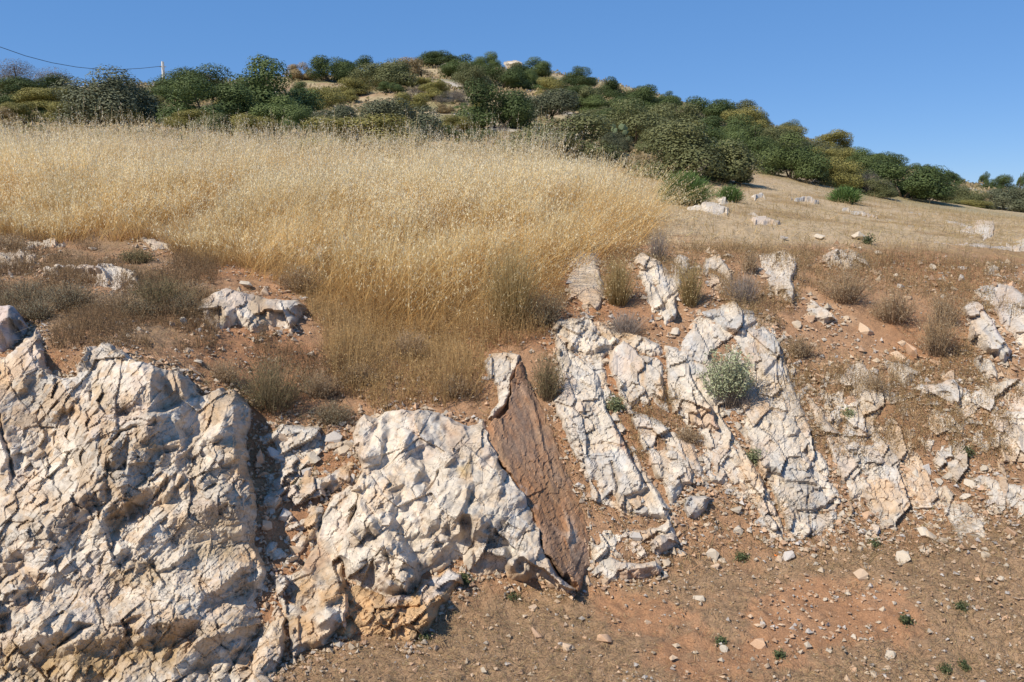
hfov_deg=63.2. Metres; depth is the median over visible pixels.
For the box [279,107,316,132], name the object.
shrub
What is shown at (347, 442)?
stone
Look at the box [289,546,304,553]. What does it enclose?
stone
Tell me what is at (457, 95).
shrub
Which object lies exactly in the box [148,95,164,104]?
shrub
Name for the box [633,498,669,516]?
rock outcrop
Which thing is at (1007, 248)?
rock outcrop
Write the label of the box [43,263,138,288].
rock outcrop
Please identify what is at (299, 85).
shrub
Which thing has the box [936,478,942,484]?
stone
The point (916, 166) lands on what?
shrub
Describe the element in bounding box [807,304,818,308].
stone
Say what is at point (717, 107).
shrub
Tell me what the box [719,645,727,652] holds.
stone
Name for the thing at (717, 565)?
stone
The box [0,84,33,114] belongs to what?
shrub
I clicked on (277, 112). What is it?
shrub
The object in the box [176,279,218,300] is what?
dry bush
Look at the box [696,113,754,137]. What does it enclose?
shrub
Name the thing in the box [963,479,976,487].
stone
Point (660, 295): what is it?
rock outcrop
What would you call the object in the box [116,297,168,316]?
dry bush
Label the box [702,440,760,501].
rock outcrop
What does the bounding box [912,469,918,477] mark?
stone
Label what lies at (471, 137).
shrub
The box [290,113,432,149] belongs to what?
shrub
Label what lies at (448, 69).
shrub
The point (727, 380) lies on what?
silver shrub
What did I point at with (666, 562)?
stone
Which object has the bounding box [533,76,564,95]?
shrub
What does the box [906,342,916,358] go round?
stone
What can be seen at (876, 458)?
rock outcrop
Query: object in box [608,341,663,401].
rock outcrop
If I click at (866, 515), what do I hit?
stone
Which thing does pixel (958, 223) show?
rock outcrop
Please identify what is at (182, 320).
stone
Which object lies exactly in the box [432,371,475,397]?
dry bush
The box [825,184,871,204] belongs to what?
green bush
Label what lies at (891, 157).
shrub
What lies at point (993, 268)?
rock outcrop
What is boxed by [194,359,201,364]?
stone
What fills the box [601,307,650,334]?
dry bush
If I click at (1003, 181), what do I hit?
shrub
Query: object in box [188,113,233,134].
shrub
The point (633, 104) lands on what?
shrub
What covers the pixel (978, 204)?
shrub
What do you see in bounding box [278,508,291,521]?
stone
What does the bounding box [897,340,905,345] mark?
stone
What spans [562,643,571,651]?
stone
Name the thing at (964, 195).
shrub
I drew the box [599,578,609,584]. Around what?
stone
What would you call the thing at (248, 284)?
stone
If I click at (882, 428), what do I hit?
stone
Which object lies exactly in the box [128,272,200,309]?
dry bush
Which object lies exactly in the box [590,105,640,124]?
shrub
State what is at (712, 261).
rock outcrop
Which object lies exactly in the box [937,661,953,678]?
weed
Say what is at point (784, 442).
rock outcrop
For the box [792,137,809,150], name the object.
shrub
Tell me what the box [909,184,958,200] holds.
shrub
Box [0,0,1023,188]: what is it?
sky
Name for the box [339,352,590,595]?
rock outcrop
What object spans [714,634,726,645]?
weed
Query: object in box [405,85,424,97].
shrub
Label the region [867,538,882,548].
weed
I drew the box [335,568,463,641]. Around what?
rock outcrop
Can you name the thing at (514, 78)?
shrub
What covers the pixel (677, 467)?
rock outcrop
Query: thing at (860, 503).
stone
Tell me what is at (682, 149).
shrub
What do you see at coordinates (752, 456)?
weed
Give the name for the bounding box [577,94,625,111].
shrub
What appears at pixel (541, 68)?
shrub
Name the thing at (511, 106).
shrub
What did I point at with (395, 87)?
shrub
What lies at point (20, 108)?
shrub
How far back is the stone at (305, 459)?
5.72 m
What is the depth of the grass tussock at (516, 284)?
7.20 m
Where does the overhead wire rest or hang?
attached to the utility pole
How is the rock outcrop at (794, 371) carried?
on the ground at (800, 587)
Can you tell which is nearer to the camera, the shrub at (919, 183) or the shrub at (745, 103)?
the shrub at (919, 183)
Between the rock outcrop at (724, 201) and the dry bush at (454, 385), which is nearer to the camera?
the dry bush at (454, 385)
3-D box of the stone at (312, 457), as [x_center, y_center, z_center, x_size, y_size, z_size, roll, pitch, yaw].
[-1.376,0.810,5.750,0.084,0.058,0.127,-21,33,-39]
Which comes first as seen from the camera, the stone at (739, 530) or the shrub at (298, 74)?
the stone at (739, 530)
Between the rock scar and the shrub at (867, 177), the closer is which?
the shrub at (867, 177)
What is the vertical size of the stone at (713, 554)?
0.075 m
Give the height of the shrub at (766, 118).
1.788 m
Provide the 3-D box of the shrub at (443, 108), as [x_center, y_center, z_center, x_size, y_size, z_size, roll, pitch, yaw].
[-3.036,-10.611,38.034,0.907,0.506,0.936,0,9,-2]
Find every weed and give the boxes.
[418,631,434,641]
[458,572,473,587]
[505,591,520,600]
[605,393,626,412]
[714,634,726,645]
[730,548,750,562]
[745,441,766,466]
[772,649,785,659]
[840,405,856,418]
[860,233,875,243]
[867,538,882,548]
[896,609,916,627]
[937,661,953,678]
[953,598,969,613]
[957,658,971,671]
[959,445,977,458]
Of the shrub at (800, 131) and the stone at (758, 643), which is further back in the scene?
the shrub at (800, 131)
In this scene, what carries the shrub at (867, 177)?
on the ground at (800, 587)
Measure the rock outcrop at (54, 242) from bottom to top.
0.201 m
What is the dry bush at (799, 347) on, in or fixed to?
on the ground at (800, 587)
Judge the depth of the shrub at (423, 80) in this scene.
54.72 m
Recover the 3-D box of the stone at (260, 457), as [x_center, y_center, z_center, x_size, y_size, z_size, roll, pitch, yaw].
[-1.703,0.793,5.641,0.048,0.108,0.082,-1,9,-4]
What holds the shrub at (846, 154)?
on the ground at (800, 587)
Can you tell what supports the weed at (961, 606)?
on the ground at (800, 587)
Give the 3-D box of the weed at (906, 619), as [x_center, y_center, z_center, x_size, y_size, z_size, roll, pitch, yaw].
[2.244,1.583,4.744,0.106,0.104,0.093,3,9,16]
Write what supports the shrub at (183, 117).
on the ground at (800, 587)
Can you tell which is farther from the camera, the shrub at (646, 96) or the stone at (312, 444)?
the shrub at (646, 96)
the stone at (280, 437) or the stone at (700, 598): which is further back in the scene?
the stone at (280, 437)
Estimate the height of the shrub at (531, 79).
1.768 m
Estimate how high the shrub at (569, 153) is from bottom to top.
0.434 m
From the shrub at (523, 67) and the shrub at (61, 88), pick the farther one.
the shrub at (523, 67)
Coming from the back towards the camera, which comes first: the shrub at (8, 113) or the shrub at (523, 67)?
the shrub at (523, 67)
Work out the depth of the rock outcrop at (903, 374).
6.94 m
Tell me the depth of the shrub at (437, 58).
77.15 m
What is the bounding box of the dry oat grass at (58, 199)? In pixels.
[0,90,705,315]
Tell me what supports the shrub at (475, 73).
on the ground at (800, 587)
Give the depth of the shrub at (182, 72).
46.63 m
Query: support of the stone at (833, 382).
on the ground at (800, 587)
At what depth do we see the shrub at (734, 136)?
28.27 m
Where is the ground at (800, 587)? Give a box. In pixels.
[0,61,1023,681]
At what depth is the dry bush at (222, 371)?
6.05 m
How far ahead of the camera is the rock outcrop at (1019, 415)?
6.44 m
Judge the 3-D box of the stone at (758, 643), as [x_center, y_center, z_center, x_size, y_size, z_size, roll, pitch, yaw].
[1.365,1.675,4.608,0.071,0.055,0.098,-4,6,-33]
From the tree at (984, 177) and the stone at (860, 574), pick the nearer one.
the stone at (860, 574)
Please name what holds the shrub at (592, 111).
on the ground at (800, 587)
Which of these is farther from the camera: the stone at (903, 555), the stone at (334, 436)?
the stone at (334, 436)
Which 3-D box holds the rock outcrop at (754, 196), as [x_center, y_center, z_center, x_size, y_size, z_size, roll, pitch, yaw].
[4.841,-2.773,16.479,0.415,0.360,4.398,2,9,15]
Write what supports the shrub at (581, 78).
on the ground at (800, 587)
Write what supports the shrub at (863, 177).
on the ground at (800, 587)
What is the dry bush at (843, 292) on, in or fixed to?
on the ground at (800, 587)
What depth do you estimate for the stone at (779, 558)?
5.40 m
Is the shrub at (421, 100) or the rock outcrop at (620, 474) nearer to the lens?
the rock outcrop at (620, 474)
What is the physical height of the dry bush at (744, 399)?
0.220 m
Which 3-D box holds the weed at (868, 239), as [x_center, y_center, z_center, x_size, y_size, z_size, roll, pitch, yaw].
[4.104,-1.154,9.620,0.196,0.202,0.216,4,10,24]
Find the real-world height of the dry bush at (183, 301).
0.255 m
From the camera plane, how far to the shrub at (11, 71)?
50.05 m
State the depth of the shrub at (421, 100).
39.38 m
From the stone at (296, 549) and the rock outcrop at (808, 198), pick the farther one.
the rock outcrop at (808, 198)
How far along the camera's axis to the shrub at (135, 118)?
29.04 m
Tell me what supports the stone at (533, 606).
on the ground at (800, 587)
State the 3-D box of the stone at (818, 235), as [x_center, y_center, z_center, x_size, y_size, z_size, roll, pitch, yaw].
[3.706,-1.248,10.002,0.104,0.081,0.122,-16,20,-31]
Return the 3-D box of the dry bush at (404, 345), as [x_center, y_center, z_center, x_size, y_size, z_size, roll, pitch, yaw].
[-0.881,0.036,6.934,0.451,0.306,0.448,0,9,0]
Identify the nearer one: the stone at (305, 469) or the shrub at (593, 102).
the stone at (305, 469)
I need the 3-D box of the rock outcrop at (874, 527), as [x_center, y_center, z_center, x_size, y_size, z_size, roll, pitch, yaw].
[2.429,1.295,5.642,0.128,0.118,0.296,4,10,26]
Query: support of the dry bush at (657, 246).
on the ground at (800, 587)
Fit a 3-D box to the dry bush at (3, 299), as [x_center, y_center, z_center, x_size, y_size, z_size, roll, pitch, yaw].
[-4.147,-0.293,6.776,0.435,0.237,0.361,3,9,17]
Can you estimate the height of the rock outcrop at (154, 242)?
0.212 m
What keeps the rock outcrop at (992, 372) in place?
on the ground at (800, 587)
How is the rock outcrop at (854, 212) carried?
on the ground at (800, 587)
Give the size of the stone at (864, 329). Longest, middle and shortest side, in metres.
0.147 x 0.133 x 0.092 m
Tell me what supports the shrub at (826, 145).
on the ground at (800, 587)
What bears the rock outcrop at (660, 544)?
on the ground at (800, 587)
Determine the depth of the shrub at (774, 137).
37.16 m
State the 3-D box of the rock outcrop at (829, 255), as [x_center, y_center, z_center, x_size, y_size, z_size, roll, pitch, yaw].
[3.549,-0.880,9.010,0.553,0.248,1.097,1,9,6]
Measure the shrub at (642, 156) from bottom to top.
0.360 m
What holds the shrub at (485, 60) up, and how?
on the ground at (800, 587)
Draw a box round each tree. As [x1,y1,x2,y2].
[978,171,990,183]
[1016,172,1023,185]
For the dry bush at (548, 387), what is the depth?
6.37 m
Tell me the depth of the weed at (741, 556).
5.42 m
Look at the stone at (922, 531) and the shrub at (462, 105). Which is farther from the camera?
the shrub at (462, 105)
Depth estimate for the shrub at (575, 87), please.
58.31 m
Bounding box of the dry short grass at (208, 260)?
[0,172,1023,459]
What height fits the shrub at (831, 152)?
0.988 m
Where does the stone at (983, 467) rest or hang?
on the ground at (800, 587)
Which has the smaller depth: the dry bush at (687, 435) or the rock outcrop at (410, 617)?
the rock outcrop at (410, 617)
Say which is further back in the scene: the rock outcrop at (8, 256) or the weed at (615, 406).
the rock outcrop at (8, 256)
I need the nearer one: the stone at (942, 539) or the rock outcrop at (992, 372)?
the stone at (942, 539)
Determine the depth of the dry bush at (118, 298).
6.75 m
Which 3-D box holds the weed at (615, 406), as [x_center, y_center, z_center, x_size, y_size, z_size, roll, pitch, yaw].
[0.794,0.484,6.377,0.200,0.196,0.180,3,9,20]
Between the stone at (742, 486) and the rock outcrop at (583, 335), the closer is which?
the stone at (742, 486)
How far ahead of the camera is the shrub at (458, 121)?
29.53 m
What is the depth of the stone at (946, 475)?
6.01 m
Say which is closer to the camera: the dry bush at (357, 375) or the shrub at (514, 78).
the dry bush at (357, 375)
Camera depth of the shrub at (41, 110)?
32.12 m
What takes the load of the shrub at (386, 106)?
on the ground at (800, 587)
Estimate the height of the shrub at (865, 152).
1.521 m
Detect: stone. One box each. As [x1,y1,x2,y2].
[180,317,186,323]
[190,368,200,374]
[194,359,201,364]
[239,281,252,287]
[256,449,264,464]
[257,472,269,477]
[260,286,269,295]
[261,520,271,530]
[267,447,283,459]
[274,433,287,441]
[276,457,283,461]
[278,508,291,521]
[284,475,291,482]
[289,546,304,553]
[300,456,314,466]
[301,467,312,474]
[304,470,311,475]
[306,451,320,462]
[308,441,315,447]
[314,431,321,440]
[323,431,341,442]
[336,445,349,455]
[342,440,353,447]
[350,474,355,483]
[528,604,537,611]
[531,627,541,637]
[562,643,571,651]
[583,575,589,585]
[597,634,611,642]
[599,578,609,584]
[629,532,641,540]
[662,559,670,566]
[670,327,679,334]
[693,595,704,601]
[706,548,718,560]
[710,563,720,568]
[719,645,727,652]
[731,506,741,513]
[733,527,742,534]
[739,482,746,491]
[750,638,766,648]
[776,555,781,562]
[782,550,794,560]
[792,321,800,328]
[804,315,814,322]
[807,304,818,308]
[813,234,824,239]
[831,379,840,384]
[832,400,843,407]
[844,396,855,404]
[849,665,856,672]
[851,231,864,238]
[853,568,868,581]
[856,501,864,510]
[858,323,873,334]
[861,511,874,519]
[870,670,876,677]
[878,427,887,434]
[885,650,895,658]
[891,351,905,358]
[895,550,910,563]
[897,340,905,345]
[898,465,910,471]
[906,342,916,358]
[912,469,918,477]
[917,527,927,536]
[922,464,931,474]
[926,530,936,540]
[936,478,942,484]
[939,537,947,543]
[942,472,952,479]
[944,370,954,378]
[959,493,970,499]
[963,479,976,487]
[980,465,988,470]
[981,551,990,557]
[1004,528,1017,536]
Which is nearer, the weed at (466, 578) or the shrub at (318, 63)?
the weed at (466, 578)
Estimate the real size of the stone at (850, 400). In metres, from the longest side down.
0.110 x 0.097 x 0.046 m
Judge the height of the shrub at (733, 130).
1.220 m
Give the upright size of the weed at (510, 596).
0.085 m
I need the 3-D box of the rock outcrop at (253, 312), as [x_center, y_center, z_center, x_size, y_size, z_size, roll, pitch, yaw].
[-2.324,-0.271,7.357,0.967,0.366,1.220,0,9,0]
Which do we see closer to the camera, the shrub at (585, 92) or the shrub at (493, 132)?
the shrub at (493, 132)
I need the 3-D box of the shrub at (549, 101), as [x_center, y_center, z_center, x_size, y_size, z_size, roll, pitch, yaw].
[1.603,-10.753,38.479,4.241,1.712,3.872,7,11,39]
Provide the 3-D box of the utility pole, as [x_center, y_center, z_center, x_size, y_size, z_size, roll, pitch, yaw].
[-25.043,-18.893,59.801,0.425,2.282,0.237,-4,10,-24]
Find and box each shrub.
[0,58,80,87]
[0,73,70,93]
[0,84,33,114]
[0,101,45,123]
[0,106,25,126]
[8,87,77,108]
[19,101,48,115]
[39,101,84,123]
[47,84,84,103]
[51,65,167,123]
[103,109,149,125]
[144,62,232,100]
[144,79,192,102]
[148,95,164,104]
[150,74,257,126]
[162,108,211,129]
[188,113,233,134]
[208,76,225,85]
[220,54,325,121]
[229,112,288,136]
[243,95,314,128]
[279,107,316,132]
[284,62,315,79]
[288,81,318,94]
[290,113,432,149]
[304,54,355,81]
[309,86,347,109]
[309,104,356,127]
[332,55,373,75]
[334,76,374,94]
[338,90,359,101]
[345,57,424,88]
[355,96,444,140]
[375,81,406,92]
[387,57,433,77]
[394,92,430,110]
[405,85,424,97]
[411,77,434,87]
[415,50,459,66]
[416,79,450,97]
[433,89,467,102]
[434,125,463,138]
[436,103,454,112]
[437,53,485,78]
[437,114,477,132]
[451,62,492,90]
[452,78,538,128]
[453,102,468,108]
[459,129,501,139]
[469,134,481,141]
[473,51,504,69]
[479,63,531,88]
[493,62,539,81]
[495,112,627,160]
[513,69,549,89]
[523,56,552,76]
[523,87,593,122]
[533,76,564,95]
[548,149,580,162]
[550,88,586,107]
[557,78,591,96]
[560,66,598,86]
[570,106,612,118]
[571,85,602,108]
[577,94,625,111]
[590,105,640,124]
[593,97,677,142]
[594,76,625,98]
[599,131,633,151]
[608,85,659,102]
[614,99,645,111]
[624,154,658,163]
[625,117,765,182]
[627,84,682,113]
[633,128,666,153]
[650,102,711,126]
[656,91,682,102]
[683,95,736,121]
[688,124,706,140]
[694,341,761,408]
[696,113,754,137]
[698,127,736,145]
[701,158,753,183]
[707,131,754,158]
[720,105,770,130]
[720,124,752,143]
[723,99,761,123]
[732,122,782,163]
[751,127,793,150]
[753,111,774,127]
[754,130,832,180]
[767,125,796,139]
[774,125,811,143]
[778,119,802,129]
[791,139,846,159]
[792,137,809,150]
[804,157,868,188]
[809,128,853,149]
[810,146,842,163]
[824,168,870,189]
[835,147,860,161]
[845,148,888,175]
[848,146,887,166]
[854,169,893,193]
[862,178,899,198]
[866,159,960,198]
[875,151,909,177]
[909,162,920,168]
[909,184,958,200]
[932,183,988,204]
[943,170,965,184]
[960,199,994,208]
[977,173,1014,190]
[985,183,1023,211]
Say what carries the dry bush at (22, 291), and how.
on the ground at (800, 587)
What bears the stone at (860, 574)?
on the ground at (800, 587)
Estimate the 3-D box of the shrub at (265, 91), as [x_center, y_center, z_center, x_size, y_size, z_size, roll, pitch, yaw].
[-9.499,-9.970,33.263,4.332,2.917,4.456,-7,11,-37]
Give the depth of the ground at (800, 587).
5.51 m
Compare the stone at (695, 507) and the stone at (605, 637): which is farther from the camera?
the stone at (695, 507)
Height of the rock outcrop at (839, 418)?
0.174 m
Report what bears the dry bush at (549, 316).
on the ground at (800, 587)
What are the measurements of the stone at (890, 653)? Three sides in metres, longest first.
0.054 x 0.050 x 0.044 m
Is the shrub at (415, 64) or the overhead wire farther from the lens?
the shrub at (415, 64)
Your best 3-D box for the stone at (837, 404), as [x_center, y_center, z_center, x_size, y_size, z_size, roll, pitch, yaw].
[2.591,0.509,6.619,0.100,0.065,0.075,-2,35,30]
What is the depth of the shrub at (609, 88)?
60.80 m
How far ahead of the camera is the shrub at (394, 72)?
54.00 m
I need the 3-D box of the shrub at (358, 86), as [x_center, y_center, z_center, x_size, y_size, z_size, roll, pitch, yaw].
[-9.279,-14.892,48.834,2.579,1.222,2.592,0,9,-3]
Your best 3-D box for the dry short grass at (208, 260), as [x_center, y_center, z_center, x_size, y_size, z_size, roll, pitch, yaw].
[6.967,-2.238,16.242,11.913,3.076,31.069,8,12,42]
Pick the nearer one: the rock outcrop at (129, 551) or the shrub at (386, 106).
the rock outcrop at (129, 551)
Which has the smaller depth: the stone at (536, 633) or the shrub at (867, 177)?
the stone at (536, 633)
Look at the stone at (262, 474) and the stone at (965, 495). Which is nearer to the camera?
the stone at (262, 474)
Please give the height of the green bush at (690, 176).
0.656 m
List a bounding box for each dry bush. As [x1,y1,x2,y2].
[0,229,32,250]
[0,275,61,307]
[0,291,28,308]
[13,292,64,322]
[28,277,109,309]
[83,288,147,312]
[112,245,161,263]
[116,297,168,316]
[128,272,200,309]
[159,289,207,316]
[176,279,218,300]
[205,358,241,383]
[222,347,320,413]
[272,258,327,292]
[296,368,345,399]
[301,398,360,426]
[337,358,391,385]
[384,328,431,359]
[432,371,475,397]
[520,341,578,400]
[521,286,566,326]
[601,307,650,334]
[645,226,670,260]
[671,421,707,444]
[719,269,765,304]
[723,388,765,409]
[734,248,766,274]
[779,331,820,357]
[815,264,883,303]
[857,286,926,324]
[862,369,895,395]
[901,303,974,356]
[915,288,977,325]
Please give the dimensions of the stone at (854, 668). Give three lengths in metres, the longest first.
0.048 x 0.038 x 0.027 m
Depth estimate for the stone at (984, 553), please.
5.27 m
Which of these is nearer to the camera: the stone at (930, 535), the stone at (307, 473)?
the stone at (930, 535)
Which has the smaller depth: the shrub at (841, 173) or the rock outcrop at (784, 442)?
the rock outcrop at (784, 442)
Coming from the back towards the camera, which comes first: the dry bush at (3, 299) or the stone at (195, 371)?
the dry bush at (3, 299)
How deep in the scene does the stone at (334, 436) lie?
5.88 m
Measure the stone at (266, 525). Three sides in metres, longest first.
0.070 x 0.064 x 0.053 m
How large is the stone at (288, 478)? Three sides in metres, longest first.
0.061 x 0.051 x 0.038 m
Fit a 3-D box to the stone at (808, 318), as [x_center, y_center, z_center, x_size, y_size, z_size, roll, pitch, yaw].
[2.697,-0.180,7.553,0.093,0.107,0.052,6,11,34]
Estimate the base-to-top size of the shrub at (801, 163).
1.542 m
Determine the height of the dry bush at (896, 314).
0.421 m
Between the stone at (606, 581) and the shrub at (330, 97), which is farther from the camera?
the shrub at (330, 97)
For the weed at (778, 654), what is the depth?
4.50 m
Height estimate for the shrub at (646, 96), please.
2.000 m
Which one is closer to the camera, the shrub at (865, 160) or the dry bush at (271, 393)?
the dry bush at (271, 393)
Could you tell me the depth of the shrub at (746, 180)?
20.13 m
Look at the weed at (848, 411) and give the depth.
6.49 m
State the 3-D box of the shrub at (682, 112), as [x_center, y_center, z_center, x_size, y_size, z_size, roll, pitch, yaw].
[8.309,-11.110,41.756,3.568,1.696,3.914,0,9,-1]
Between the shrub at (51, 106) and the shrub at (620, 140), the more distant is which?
the shrub at (51, 106)
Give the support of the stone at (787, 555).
on the ground at (800, 587)
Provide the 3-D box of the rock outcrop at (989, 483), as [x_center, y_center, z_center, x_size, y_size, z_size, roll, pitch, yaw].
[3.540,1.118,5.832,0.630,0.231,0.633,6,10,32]
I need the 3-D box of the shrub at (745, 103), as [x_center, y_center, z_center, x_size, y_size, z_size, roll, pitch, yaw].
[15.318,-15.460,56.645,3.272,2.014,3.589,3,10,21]
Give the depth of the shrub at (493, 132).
27.38 m
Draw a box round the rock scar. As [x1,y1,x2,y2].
[504,60,521,68]
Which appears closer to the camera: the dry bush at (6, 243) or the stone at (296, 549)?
the stone at (296, 549)
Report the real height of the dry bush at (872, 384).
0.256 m
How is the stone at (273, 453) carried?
on the ground at (800, 587)
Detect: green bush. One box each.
[652,169,719,205]
[713,184,745,202]
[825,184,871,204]
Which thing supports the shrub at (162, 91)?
on the ground at (800, 587)
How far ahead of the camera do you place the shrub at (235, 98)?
29.61 m
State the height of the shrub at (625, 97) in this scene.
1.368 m
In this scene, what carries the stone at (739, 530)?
on the ground at (800, 587)
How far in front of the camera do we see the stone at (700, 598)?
5.01 m
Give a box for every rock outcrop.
[0,250,36,267]
[0,305,28,351]
[0,329,285,681]
[29,238,57,247]
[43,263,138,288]
[136,237,171,249]
[196,288,306,332]
[262,424,356,568]
[273,485,357,657]
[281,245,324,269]
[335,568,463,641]
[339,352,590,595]
[550,318,618,355]
[554,348,648,512]
[555,315,878,561]
[566,251,603,313]
[591,557,663,581]
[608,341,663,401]
[633,253,688,325]
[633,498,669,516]
[649,533,678,555]
[665,450,694,485]
[667,356,719,432]
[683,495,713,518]
[687,202,728,214]
[702,301,838,538]
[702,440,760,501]
[703,254,732,287]
[715,197,733,204]
[748,212,1023,246]
[750,216,779,225]
[751,193,764,200]
[755,514,782,539]
[758,250,796,303]
[781,342,810,413]
[791,196,818,204]
[810,299,836,324]
[811,360,1023,540]
[822,249,869,268]
[829,410,842,425]
[842,208,877,218]
[843,441,884,478]
[865,523,878,539]
[882,360,919,384]
[911,379,976,404]
[934,241,1023,251]
[946,220,970,227]
[948,413,976,434]
[962,301,1011,362]
[973,355,997,380]
[974,475,1023,509]
[975,282,1023,347]
[987,265,998,273]
[1000,411,1023,425]
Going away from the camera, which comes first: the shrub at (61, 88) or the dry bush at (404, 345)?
the dry bush at (404, 345)
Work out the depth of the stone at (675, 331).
7.21 m
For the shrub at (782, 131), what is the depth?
42.23 m
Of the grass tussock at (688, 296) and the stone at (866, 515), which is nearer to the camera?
the stone at (866, 515)
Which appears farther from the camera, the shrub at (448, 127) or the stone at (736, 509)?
the shrub at (448, 127)
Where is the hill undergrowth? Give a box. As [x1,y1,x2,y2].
[0,62,1013,204]
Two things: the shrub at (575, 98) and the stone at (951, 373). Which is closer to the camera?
the stone at (951, 373)
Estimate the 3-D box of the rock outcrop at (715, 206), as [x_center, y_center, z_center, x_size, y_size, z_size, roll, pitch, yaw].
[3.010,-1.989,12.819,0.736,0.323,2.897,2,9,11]
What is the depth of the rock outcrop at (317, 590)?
4.88 m
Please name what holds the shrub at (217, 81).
on the ground at (800, 587)
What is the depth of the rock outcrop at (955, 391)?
6.69 m
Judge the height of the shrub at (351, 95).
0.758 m
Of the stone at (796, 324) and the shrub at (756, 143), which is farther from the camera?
the shrub at (756, 143)
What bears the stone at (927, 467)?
on the ground at (800, 587)
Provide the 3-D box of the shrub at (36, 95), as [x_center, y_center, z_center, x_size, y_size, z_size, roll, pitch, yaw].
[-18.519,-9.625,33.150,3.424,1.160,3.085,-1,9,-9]
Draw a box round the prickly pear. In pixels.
[611,124,628,145]
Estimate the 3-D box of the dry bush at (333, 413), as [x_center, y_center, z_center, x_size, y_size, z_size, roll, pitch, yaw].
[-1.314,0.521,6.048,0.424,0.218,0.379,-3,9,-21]
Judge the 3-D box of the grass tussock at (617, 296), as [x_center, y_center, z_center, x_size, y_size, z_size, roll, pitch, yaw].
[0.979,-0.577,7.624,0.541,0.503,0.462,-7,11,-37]
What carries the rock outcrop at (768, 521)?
on the ground at (800, 587)
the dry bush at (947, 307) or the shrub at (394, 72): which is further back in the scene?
the shrub at (394, 72)
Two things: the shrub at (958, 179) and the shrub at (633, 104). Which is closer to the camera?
the shrub at (633, 104)
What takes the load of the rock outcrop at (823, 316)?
on the ground at (800, 587)
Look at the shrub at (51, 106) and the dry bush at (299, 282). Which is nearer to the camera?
the dry bush at (299, 282)
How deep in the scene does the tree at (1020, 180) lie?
108.01 m
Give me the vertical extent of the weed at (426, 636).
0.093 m
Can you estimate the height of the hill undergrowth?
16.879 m
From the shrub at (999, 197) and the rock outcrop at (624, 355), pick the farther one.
the shrub at (999, 197)
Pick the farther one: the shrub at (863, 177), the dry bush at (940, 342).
the shrub at (863, 177)
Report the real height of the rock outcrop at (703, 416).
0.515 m
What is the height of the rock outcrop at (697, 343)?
1.468 m
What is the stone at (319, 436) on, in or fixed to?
on the ground at (800, 587)
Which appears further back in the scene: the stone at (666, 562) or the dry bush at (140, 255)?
the dry bush at (140, 255)
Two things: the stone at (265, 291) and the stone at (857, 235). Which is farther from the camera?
the stone at (857, 235)
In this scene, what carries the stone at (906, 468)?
on the ground at (800, 587)
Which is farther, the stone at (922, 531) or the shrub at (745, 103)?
the shrub at (745, 103)
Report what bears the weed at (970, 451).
on the ground at (800, 587)
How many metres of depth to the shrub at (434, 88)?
46.04 m
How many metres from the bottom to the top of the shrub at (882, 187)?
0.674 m
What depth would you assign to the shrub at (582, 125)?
22.52 m
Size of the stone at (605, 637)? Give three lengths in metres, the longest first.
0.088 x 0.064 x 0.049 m
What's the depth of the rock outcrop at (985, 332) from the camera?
7.35 m
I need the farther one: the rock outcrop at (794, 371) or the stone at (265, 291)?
the stone at (265, 291)
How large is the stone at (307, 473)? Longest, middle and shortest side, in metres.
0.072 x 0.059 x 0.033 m
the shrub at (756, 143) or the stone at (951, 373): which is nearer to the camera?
the stone at (951, 373)
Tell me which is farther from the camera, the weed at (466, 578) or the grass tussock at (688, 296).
the grass tussock at (688, 296)
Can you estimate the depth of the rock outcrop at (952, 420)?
6.41 m
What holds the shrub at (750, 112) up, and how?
on the ground at (800, 587)
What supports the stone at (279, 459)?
on the ground at (800, 587)
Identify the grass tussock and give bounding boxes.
[466,235,557,329]
[593,252,648,305]
[670,258,711,306]
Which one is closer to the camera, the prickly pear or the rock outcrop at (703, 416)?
the rock outcrop at (703, 416)
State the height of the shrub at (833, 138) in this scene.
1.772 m
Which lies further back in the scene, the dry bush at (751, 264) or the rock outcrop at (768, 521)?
the dry bush at (751, 264)
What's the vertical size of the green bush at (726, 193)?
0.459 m
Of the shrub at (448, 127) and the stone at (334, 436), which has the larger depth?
the shrub at (448, 127)
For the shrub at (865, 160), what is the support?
on the ground at (800, 587)
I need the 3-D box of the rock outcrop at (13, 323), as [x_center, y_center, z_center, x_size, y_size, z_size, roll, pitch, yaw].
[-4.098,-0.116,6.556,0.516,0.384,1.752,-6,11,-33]
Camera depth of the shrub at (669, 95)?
60.25 m
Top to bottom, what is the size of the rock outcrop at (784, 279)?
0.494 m
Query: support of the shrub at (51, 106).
on the ground at (800, 587)
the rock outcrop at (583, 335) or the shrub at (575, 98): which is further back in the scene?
the shrub at (575, 98)
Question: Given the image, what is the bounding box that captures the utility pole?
[161,61,165,77]
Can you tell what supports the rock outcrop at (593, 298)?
on the ground at (800, 587)
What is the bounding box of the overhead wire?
[1,47,160,69]
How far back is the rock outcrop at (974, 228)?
13.01 m
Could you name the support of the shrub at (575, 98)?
on the ground at (800, 587)
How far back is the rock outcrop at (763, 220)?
11.19 m
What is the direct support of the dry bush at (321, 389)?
on the ground at (800, 587)
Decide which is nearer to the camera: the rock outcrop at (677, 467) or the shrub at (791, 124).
the rock outcrop at (677, 467)
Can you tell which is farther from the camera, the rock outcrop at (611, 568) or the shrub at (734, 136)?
the shrub at (734, 136)
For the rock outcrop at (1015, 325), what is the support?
on the ground at (800, 587)

